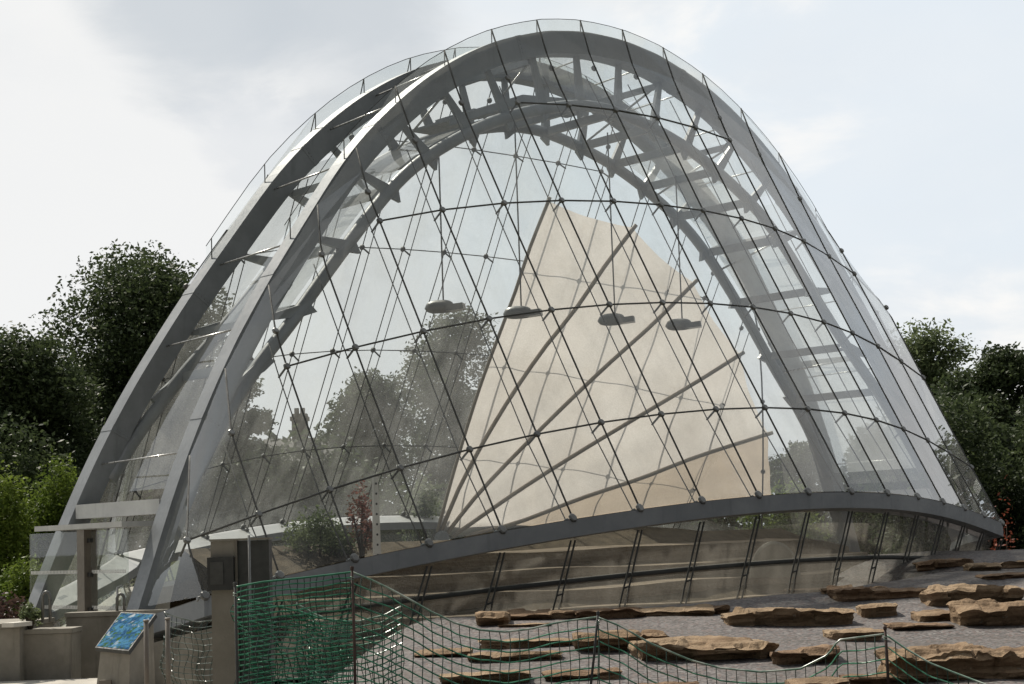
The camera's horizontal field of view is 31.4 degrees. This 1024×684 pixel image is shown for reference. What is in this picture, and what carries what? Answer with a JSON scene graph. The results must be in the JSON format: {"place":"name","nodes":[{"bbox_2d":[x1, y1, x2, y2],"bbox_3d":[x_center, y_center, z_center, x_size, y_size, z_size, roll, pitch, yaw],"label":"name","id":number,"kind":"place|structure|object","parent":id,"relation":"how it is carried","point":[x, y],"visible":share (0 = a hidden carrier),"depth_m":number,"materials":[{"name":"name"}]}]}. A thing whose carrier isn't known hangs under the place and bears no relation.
{"place":"outdoors","nodes":[
{"label":"outdoors","id":0,"kind":"place"},
{"bbox_2d":[0,678,96,683],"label":"path","id":1,"kind":"structure","parent":0,"point":[78,681],"depth_m":21.25,"materials":[{"name":"beige concrete"}]},
{"bbox_2d":[95,612,156,683],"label":"information panel","id":2,"kind":"object","parent":1,"relation":"on","point":[120,645],"visible":1,"depth_m":19.61,"materials":[{"name":"weathered concrete"},{"name":"dark steel"},{"name":"glossy blue printed panel"}]},
{"bbox_2d":[143,619,148,683],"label":"metal post","id":3,"kind":"object","parent":1,"relation":"on","point":[146,651],"visible":1,"depth_m":18.96,"materials":[{"name":"grey metal"}]},
{"bbox_2d":[164,617,170,683],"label":"metal post","id":4,"kind":"object","parent":1,"relation":"on","point":[167,650],"visible":1,"depth_m":18.96,"materials":[{"name":"grey metal"}]},
{"bbox_2d":[159,612,212,683],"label":"barrier net","id":5,"kind":"object","parent":1,"relation":"on","point":[192,656],"visible":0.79,"depth_m":21.24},
{"bbox_2d":[207,537,274,683],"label":"entry pillar","id":6,"kind":"structure","parent":1,"relation":"on","point":[227,563],"depth_m":15.85,"materials":[{"name":"concrete"}]},
{"bbox_2d":[248,535,252,683],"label":"thin pole","id":7,"kind":"object","parent":1,"relation":"on","point":[249,576],"visible":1,"depth_m":15.62,"materials":[{"name":"metal"}]},
{"bbox_2d":[274,655,341,680],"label":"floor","id":8,"kind":"structure","parent":0,"point":[292,665],"depth_m":25.38,"materials":[{"name":"grey gravel"}]},
{"bbox_2d":[61,580,174,626],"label":"planter kerb","id":9,"kind":"structure","parent":8,"relation":"on","point":[164,599],"depth_m":29.53,"materials":[{"name":"concrete"}]},
{"bbox_2d":[170,527,834,655],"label":"planting soil","id":10,"kind":"structure","parent":0,"point":[187,588],"depth_m":27.66,"materials":[{"name":"brown soil"}]},
{"bbox_2d":[276,505,356,556],"bbox_3d":[-2.836,2.927,27.381,1.194,0.958,1.136,3,-8,-41],"label":"bush","id":11,"kind":"object","parent":10,"relation":"on","point":[310,533],"visible":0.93,"depth_m":27.23,"materials":[{"name":"green plant"}]},
{"bbox_2d":[345,475,372,557],"bbox_3d":[-2.265,2.649,27.351,0.482,1.279,0.483,-1,-6,-12],"label":"flowering plant","id":12,"kind":"object","parent":10,"relation":"on","point":[362,547],"visible":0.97,"depth_m":27.35,"materials":[{"name":"red plant"}]},
{"bbox_2d":[372,477,380,555],"bbox_3d":[-2.002,2.716,26.869,0.140,1.450,0.046,3,-8,-41],"label":"marker post","id":13,"kind":"object","parent":10,"relation":"on","point":[376,525],"visible":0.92,"depth_m":26.86,"materials":[{"name":"grey metal"}]},
{"bbox_2d":[371,538,848,575],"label":"stone terrace","id":14,"kind":"structure","parent":10,"relation":"on","point":[619,554],"depth_m":28.36,"materials":[{"name":"stone"}]},
{"bbox_2d":[749,541,800,577],"bbox_3d":[4.119,3.412,28.609,0.778,0.558,0.250,-2,-6,0],"label":"standing stone","id":15,"kind":"object","parent":10,"relation":"on","point":[772,550],"visible":0.87,"depth_m":28.49,"materials":[{"name":"stone"}]},
{"bbox_2d":[0,0,1023,549],"label":"sky","id":16,"kind":"structure","parent":0,"point":[901,122],"materials":[{"name":"white"}]},
{"bbox_2d":[64,530,1021,683],"bbox_3d":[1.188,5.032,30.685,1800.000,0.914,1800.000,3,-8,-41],"label":"ground","id":17,"kind":"structure","parent":0,"point":[174,565],"depth_m":128.04,"materials":[{"name":"grey concrete"}]},
{"bbox_2d":[0,617,54,680],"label":"concrete wall","id":18,"kind":"structure","parent":17,"relation":"on","point":[11,653],"depth_m":21.76,"materials":[{"name":"grey concrete"}]},
{"bbox_2d":[2,621,31,626],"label":"white block","id":19,"kind":"structure","parent":18,"relation":"on","point":[19,624],"depth_m":21.60,"materials":[{"name":"stone"}]},
{"bbox_2d":[41,590,51,621],"bbox_3d":[-5.667,3.214,22.155,0.129,0.382,0.040,-2,-6,0],"label":"hoop rail","id":20,"kind":"object","parent":18,"relation":"on","point":[49,605],"visible":1,"depth_m":22.14,"materials":[{"name":"silver metal"}]},
{"bbox_2d":[0,553,64,625],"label":"shrub","id":21,"kind":"object","parent":17,"relation":"on","point":[17,586],"visible":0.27,"depth_m":37.17,"materials":[{"name":"green plant"}]},
{"bbox_2d":[0,460,65,584],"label":"shrub","id":22,"kind":"object","parent":17,"relation":"on","point":[17,537],"visible":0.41,"depth_m":45.12,"materials":[{"name":"green plant"}]},
{"bbox_2d":[0,591,65,626],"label":"hedge","id":23,"kind":"object","parent":17,"relation":"on","point":[15,613],"visible":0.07,"depth_m":29.29,"materials":[{"name":"green plant"}]},
{"bbox_2d":[24,626,82,680],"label":"concrete wall","id":24,"kind":"structure","parent":17,"relation":"on","point":[52,653],"depth_m":21.95,"materials":[{"name":"grey concrete"}]},
{"bbox_2d":[18,600,43,628],"bbox_3d":[-5.837,3.310,22.112,0.313,0.362,0.290,3,-8,-41],"label":"tuft","id":25,"kind":"object","parent":24,"relation":"on","point":[27,614],"visible":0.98,"depth_m":22.08,"materials":[{"name":"green plant"}]},
{"bbox_2d":[0,320,113,570],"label":"broadleaf tree","id":26,"kind":"object","parent":17,"relation":"on","point":[34,376],"visible":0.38,"depth_m":55.43,"materials":[{"name":"green plant"}]},
{"bbox_2d":[17,446,110,622],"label":"shrub","id":27,"kind":"object","parent":17,"relation":"on","point":[54,506],"visible":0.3,"depth_m":46.18,"materials":[{"name":"green plant"}]},
{"bbox_2d":[0,410,156,611],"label":"shrub","id":28,"kind":"object","parent":17,"relation":"on","point":[10,457],"visible":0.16,"depth_m":51.36,"materials":[{"name":"green plant"}]},
{"bbox_2d":[56,347,137,550],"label":"broadleaf tree","id":29,"kind":"object","parent":17,"relation":"on","point":[80,362],"depth_m":65.71,"materials":[{"name":"green plant"}]},
{"bbox_2d":[64,609,183,678],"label":"concrete wall","id":30,"kind":"structure","parent":17,"relation":"on","point":[95,625],"depth_m":22.96,"materials":[{"name":"grey concrete"}]},
{"bbox_2d":[116,592,125,610],"bbox_3d":[-4.963,3.362,23.092,0.129,0.370,0.040,-2,-6,0],"label":"hoop rail","id":31,"kind":"object","parent":30,"relation":"on","point":[124,601],"visible":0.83,"depth_m":23.09,"materials":[{"name":"silver metal"}]},
{"bbox_2d":[28,238,241,550],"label":"broadleaf tree","id":32,"kind":"object","parent":17,"relation":"on","point":[142,306],"visible":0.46,"depth_m":60.73,"materials":[{"name":"green plant"}]},
{"bbox_2d":[190,378,279,536],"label":"broadleaf tree","id":33,"kind":"object","parent":17,"relation":"on","point":[256,422],"visible":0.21,"depth_m":69.49,"materials":[{"name":"green plant"}]},
{"bbox_2d":[261,408,337,543],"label":"brick house","id":34,"kind":"structure","parent":17,"relation":"on","point":[299,420],"depth_m":91.73,"materials":[{"name":"brick"}]},
{"bbox_2d":[185,421,459,545],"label":"shrub","id":35,"kind":"object","parent":17,"relation":"on","point":[278,485],"visible":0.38,"depth_m":61.98,"materials":[{"name":"green plant"}]},
{"bbox_2d":[313,366,423,538],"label":"broadleaf tree","id":36,"kind":"object","parent":17,"relation":"on","point":[381,387],"visible":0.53,"depth_m":75.32,"materials":[{"name":"green plant"}]},
{"bbox_2d":[396,471,442,540],"bbox_3d":[-1.671,3.439,35.873,1.115,1.788,0.986,3,-8,-41],"label":"bush","id":37,"kind":"object","parent":17,"relation":"on","point":[426,507],"visible":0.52,"depth_m":35.70,"materials":[{"name":"green plant"}]},
{"bbox_2d":[389,303,499,537],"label":"broadleaf tree","id":38,"kind":"object","parent":17,"relation":"on","point":[425,398],"visible":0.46,"depth_m":79.34,"materials":[{"name":"green plant"}]},
{"bbox_2d":[27,19,1004,683],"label":"glasshouse","id":39,"kind":"structure","parent":17,"relation":"on","point":[959,507],"depth_m":28.50,"materials":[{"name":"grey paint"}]},
{"bbox_2d":[87,529,125,610],"bbox_3d":[-5.409,3.502,24.278,0.112,1.980,1.010,3,-8,-41],"label":"door","id":40,"kind":"structure","parent":39,"relation":"in","point":[90,540],"depth_m":24.42,"materials":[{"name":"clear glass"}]},
{"bbox_2d":[425,157,465,313],"bbox_3d":[-1.136,-1.887,29.553,0.654,2.862,0.240,-3,-6,10],"label":"hanging lamp","id":41,"kind":"object","parent":39,"relation":"hanging from","point":[439,306],"visible":0.98,"depth_m":29.36,"materials":[{"name":"metal"}]},
{"bbox_2d":[503,124,542,318],"bbox_3d":[0.119,-2.102,30.703,0.654,3.447,0.240,-3,-6,10],"label":"hanging lamp","id":42,"kind":"object","parent":39,"relation":"hanging from","point":[515,310],"visible":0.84,"depth_m":30.52,"materials":[{"name":"metal"}]},
{"bbox_2d":[434,196,772,539],"bbox_3d":[2.269,1.584,36.557,7.348,7.941,3.444,3,-8,-41],"label":"shade sail","id":43,"kind":"object","parent":39,"relation":"attached to","point":[517,487],"visible":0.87,"depth_m":35.89,"materials":[{"name":"beige fabric"}]},
{"bbox_2d":[598,132,635,325],"bbox_3d":[1.773,-2.006,32.165,0.654,3.453,0.240,-3,-6,10],"label":"hanging lamp","id":44,"kind":"object","parent":39,"relation":"hanging from","point":[609,319],"visible":0.88,"depth_m":31.97,"materials":[{"name":"metal"}]},
{"bbox_2d":[665,175,701,330],"bbox_3d":[3.071,-1.635,33.271,0.654,2.862,0.240,-3,-6,10],"label":"hanging lamp","id":45,"kind":"object","parent":39,"relation":"hanging from","point":[681,323],"visible":0.93,"depth_m":33.09,"materials":[{"name":"metal"}]},
{"bbox_2d":[432,481,769,539],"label":"shrub","id":46,"kind":"object","parent":17,"relation":"on","point":[715,524],"visible":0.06,"depth_m":72.91,"materials":[{"name":"green plant"}]},
{"bbox_2d":[735,472,832,541],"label":"shrub","id":47,"kind":"object","parent":17,"relation":"on","point":[790,521],"visible":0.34,"depth_m":59.11,"materials":[{"name":"green plant"}]},
{"bbox_2d":[768,440,838,543],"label":"broadleaf tree","id":48,"kind":"object","parent":17,"relation":"on","point":[800,453],"visible":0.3,"depth_m":73.34,"materials":[{"name":"green plant"}]},
{"bbox_2d":[829,422,897,554],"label":"broadleaf tree","id":49,"kind":"object","parent":17,"relation":"on","point":[852,476],"visible":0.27,"depth_m":65.29,"materials":[{"name":"green plant"}]},
{"bbox_2d":[874,317,980,432],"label":"broadleaf tree","id":50,"kind":"object","parent":17,"relation":"on","point":[930,366],"visible":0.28,"depth_m":69.49,"materials":[{"name":"green plant"}]},
{"bbox_2d":[857,376,1023,554],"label":"shrub","id":51,"kind":"object","parent":17,"relation":"on","point":[971,442],"visible":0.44,"depth_m":49.24,"materials":[{"name":"green plant"}]},
{"bbox_2d":[871,393,1023,553],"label":"broadleaf tree","id":52,"kind":"object","parent":17,"relation":"on","point":[1011,446],"visible":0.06,"depth_m":53.43,"materials":[{"name":"green plant"}]},
{"bbox_2d":[930,341,1023,455],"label":"broadleaf tree","id":53,"kind":"object","parent":17,"relation":"on","point":[997,377],"visible":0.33,"depth_m":61.68,"materials":[{"name":"green plant"}]},
{"bbox_2d":[1007,395,1023,548],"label":"broadleaf tree","id":54,"kind":"object","parent":17,"relation":"on","point":[1019,427],"visible":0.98,"depth_m":50.23,"materials":[{"name":"green plant"}]},
{"bbox_2d":[314,549,1023,683],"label":"gravel bed","id":55,"kind":"object","parent":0,"point":[893,574],"visible":0.27,"depth_m":19.28,"materials":[{"name":"grey gravel"}]},
{"bbox_2d":[233,582,238,683],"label":"stake","id":56,"kind":"object","parent":55,"relation":"on","point":[236,632],"visible":1,"depth_m":14.39,"materials":[{"name":"metal"}]},
{"bbox_2d":[234,571,354,683],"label":"barrier net","id":57,"kind":"object","parent":56,"relation":"attached to","point":[293,626],"visible":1,"depth_m":14.65,"materials":[{"name":"green plastic"}]},
{"bbox_2d":[230,599,352,683],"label":"barrier net","id":58,"kind":"object","parent":55,"relation":"on","point":[296,634],"visible":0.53,"depth_m":15.51,"materials":[{"name":"green plastic"}]},
{"bbox_2d":[283,637,383,667],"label":"stone terrace","id":59,"kind":"structure","parent":55,"relation":"on","point":[358,642],"depth_m":23.99,"materials":[{"name":"stone"}]},
{"bbox_2d":[302,593,796,642],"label":"stone terrace","id":60,"kind":"structure","parent":59,"relation":"on","point":[406,620],"depth_m":25.31,"materials":[{"name":"stone"}]},
{"bbox_2d":[284,565,854,611],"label":"stone terrace","id":61,"kind":"structure","parent":60,"relation":"on","point":[640,589],"depth_m":26.71,"materials":[{"name":"stone"}]},
{"bbox_2d":[293,552,867,597],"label":"stone terrace","id":62,"kind":"structure","parent":61,"relation":"on","point":[437,582],"depth_m":26.79,"materials":[{"name":"stone"}]},
{"bbox_2d":[779,587,825,592],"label":"sandstone slab","id":63,"kind":"structure","parent":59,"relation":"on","point":[806,590],"depth_m":28.77,"materials":[{"name":"brown stone"}]},
{"bbox_2d":[296,602,404,683],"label":"barrier net","id":64,"kind":"object","parent":55,"relation":"on","point":[379,647],"visible":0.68,"depth_m":15.73,"materials":[{"name":"green plastic"}]},
{"bbox_2d":[350,566,356,683],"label":"stake","id":65,"kind":"object","parent":55,"relation":"on","point":[353,623],"visible":1,"depth_m":14.79,"materials":[{"name":"metal"}]},
{"bbox_2d":[414,647,472,656],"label":"sandstone slab","id":66,"kind":"structure","parent":55,"relation":"on","point":[448,653],"depth_m":18.02,"materials":[{"name":"beige stone"}]},
{"bbox_2d":[439,670,530,683],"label":"sandstone slab","id":67,"kind":"structure","parent":55,"relation":"on","point":[495,676],"depth_m":15.98,"materials":[{"name":"brown stone"}]},
{"bbox_2d":[475,611,510,625],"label":"sandstone slab","id":68,"kind":"structure","parent":55,"relation":"on","point":[487,618],"depth_m":20.98,"materials":[{"name":"brown stone"}]},
{"bbox_2d":[467,650,561,661],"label":"sandstone slab","id":69,"kind":"structure","parent":55,"relation":"on","point":[524,655],"depth_m":17.53,"materials":[{"name":"brown stone"}]},
{"bbox_2d":[498,623,550,626],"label":"sandstone slab","id":70,"kind":"structure","parent":55,"relation":"on","point":[524,625],"depth_m":20.71,"materials":[{"name":"beige stone"}]},
{"bbox_2d":[478,638,571,648],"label":"sandstone slab","id":71,"kind":"structure","parent":55,"relation":"on","point":[485,644],"depth_m":18.88,"materials":[{"name":"brown stone"}]},
{"bbox_2d":[507,608,551,619],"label":"sandstone slab","id":72,"kind":"structure","parent":55,"relation":"on","point":[520,614],"depth_m":21.57,"materials":[{"name":"brown stone"}]},
{"bbox_2d":[548,609,576,618],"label":"sandstone slab","id":73,"kind":"structure","parent":55,"relation":"on","point":[564,614],"depth_m":21.55,"materials":[{"name":"brown stone"}]},
{"bbox_2d":[541,667,622,680],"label":"sandstone slab","id":74,"kind":"structure","parent":55,"relation":"on","point":[604,674],"depth_m":15.99,"materials":[{"name":"brown stone"}]},
{"bbox_2d":[590,611,599,683],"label":"stake","id":75,"kind":"object","parent":55,"relation":"on","point":[595,643],"visible":1,"depth_m":15.35,"materials":[{"name":"metal"}]},
{"bbox_2d":[350,572,598,683],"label":"barrier net","id":76,"kind":"object","parent":75,"relation":"hanging from","point":[470,647],"visible":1,"depth_m":15.06,"materials":[{"name":"green plastic"}]},
{"bbox_2d":[598,617,885,683],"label":"barrier net","id":77,"kind":"object","parent":75,"relation":"hanging from","point":[736,670],"visible":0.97,"depth_m":15.23,"materials":[{"name":"green plastic"}]},
{"bbox_2d":[575,607,644,618],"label":"sandstone slab","id":78,"kind":"structure","parent":55,"relation":"on","point":[622,612],"depth_m":21.45,"materials":[{"name":"brown stone"}]},
{"bbox_2d":[572,629,668,650],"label":"sandstone slab","id":79,"kind":"structure","parent":55,"relation":"on","point":[644,634],"depth_m":18.13,"materials":[{"name":"brown stone"}]},
{"bbox_2d":[637,681,698,683],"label":"sandstone slab","id":80,"kind":"structure","parent":55,"relation":"on","point":[674,682],"depth_m":15.18,"materials":[{"name":"brown stone"}]},
{"bbox_2d":[638,604,714,615],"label":"sandstone slab","id":81,"kind":"structure","parent":55,"relation":"on","point":[702,610],"depth_m":21.56,"materials":[{"name":"brown stone"}]},
{"bbox_2d":[627,635,778,660],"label":"sandstone slab","id":82,"kind":"structure","parent":55,"relation":"on","point":[708,647],"depth_m":17.04,"materials":[{"name":"beige stone"}]},
{"bbox_2d":[713,605,729,613],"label":"sandstone slab","id":83,"kind":"structure","parent":55,"relation":"on","point":[720,609],"depth_m":21.86,"materials":[{"name":"brown stone"}]},
{"bbox_2d":[720,607,857,625],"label":"sandstone slab","id":84,"kind":"structure","parent":55,"relation":"on","point":[770,616],"depth_m":20.12,"materials":[{"name":"brown stone"}]},
{"bbox_2d":[769,644,839,664],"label":"sandstone slab","id":85,"kind":"structure","parent":55,"relation":"on","point":[800,655],"depth_m":16.58,"materials":[{"name":"brown stone"}]},
{"bbox_2d":[784,676,848,683],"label":"sandstone slab","id":86,"kind":"structure","parent":55,"relation":"on","point":[825,680],"depth_m":14.78,"materials":[{"name":"brown stone"}]},
{"bbox_2d":[822,627,883,640],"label":"sandstone slab","id":87,"kind":"structure","parent":55,"relation":"on","point":[840,634],"depth_m":18.46,"materials":[{"name":"beige stone"}]},
{"bbox_2d":[819,586,886,593],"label":"sandstone slab","id":88,"kind":"structure","parent":55,"relation":"on","point":[823,590],"depth_m":23.73,"materials":[{"name":"brown stone"}]},
{"bbox_2d":[826,584,926,601],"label":"sandstone slab","id":89,"kind":"structure","parent":55,"relation":"on","point":[848,593],"depth_m":22.72,"materials":[{"name":"brown stone"}]},
{"bbox_2d":[856,603,897,617],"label":"sandstone slab","id":90,"kind":"structure","parent":55,"relation":"on","point":[870,610],"depth_m":20.88,"materials":[{"name":"brown stone"}]},
{"bbox_2d":[883,626,889,683],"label":"stake","id":91,"kind":"object","parent":55,"relation":"on","point":[886,652],"visible":1,"depth_m":14.94,"materials":[{"name":"metal"}]},
{"bbox_2d":[887,635,985,683],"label":"barrier net","id":92,"kind":"object","parent":91,"relation":"hanging from","point":[933,664],"visible":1,"depth_m":14.78,"materials":[{"name":"green plastic"}]},
{"bbox_2d":[838,673,985,683],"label":"sandstone slab","id":93,"kind":"structure","parent":55,"relation":"on","point":[879,679],"depth_m":14.98,"materials":[{"name":"brown stone"}]},
{"bbox_2d":[883,622,954,629],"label":"sandstone slab","id":94,"kind":"structure","parent":55,"relation":"on","point":[900,625],"depth_m":19.16,"materials":[{"name":"brown stone"}]},
{"bbox_2d":[910,609,949,621],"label":"sandstone slab","id":95,"kind":"structure","parent":55,"relation":"on","point":[931,615],"depth_m":20.00,"materials":[{"name":"brown stone"}]},
{"bbox_2d":[912,558,973,571],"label":"sandstone slab","id":96,"kind":"structure","parent":55,"relation":"on","point":[931,564],"depth_m":28.01,"materials":[{"name":"brown stone"}]},
{"bbox_2d":[874,642,1023,681],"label":"sandstone slab","id":97,"kind":"structure","parent":55,"relation":"on","point":[976,661],"depth_m":15.02,"materials":[{"name":"brown stone"}]},
{"bbox_2d":[918,583,1023,605],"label":"sandstone slab","id":98,"kind":"structure","parent":55,"relation":"on","point":[936,595],"depth_m":21.59,"materials":[{"name":"brown stone"}]},
{"bbox_2d":[962,562,1001,570],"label":"sandstone slab","id":99,"kind":"structure","parent":55,"relation":"on","point":[983,566],"depth_m":26.30,"materials":[{"name":"brown stone"}]},
{"bbox_2d":[946,598,1023,625],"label":"sandstone slab","id":100,"kind":"structure","parent":55,"relation":"on","point":[971,612],"depth_m":19.28,"materials":[{"name":"brown stone"}]},
{"bbox_2d":[975,572,1023,579],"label":"sandstone slab","id":101,"kind":"structure","parent":55,"relation":"on","point":[1006,575],"depth_m":24.54,"materials":[{"name":"brown stone"}]},
{"bbox_2d":[989,474,1017,549],"bbox_3d":[10.750,4.329,39.704,0.796,2.856,0.597,0,-6,-19],"label":"red plant","id":102,"kind":"object","parent":55,"relation":"on","point":[1004,535],"visible":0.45,"depth_m":39.62,"materials":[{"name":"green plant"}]},
{"bbox_2d":[993,560,1023,568],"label":"sandstone slab","id":103,"kind":"structure","parent":55,"relation":"on","point":[1013,564],"depth_m":26.51,"materials":[{"name":"brown stone"}]}
]}

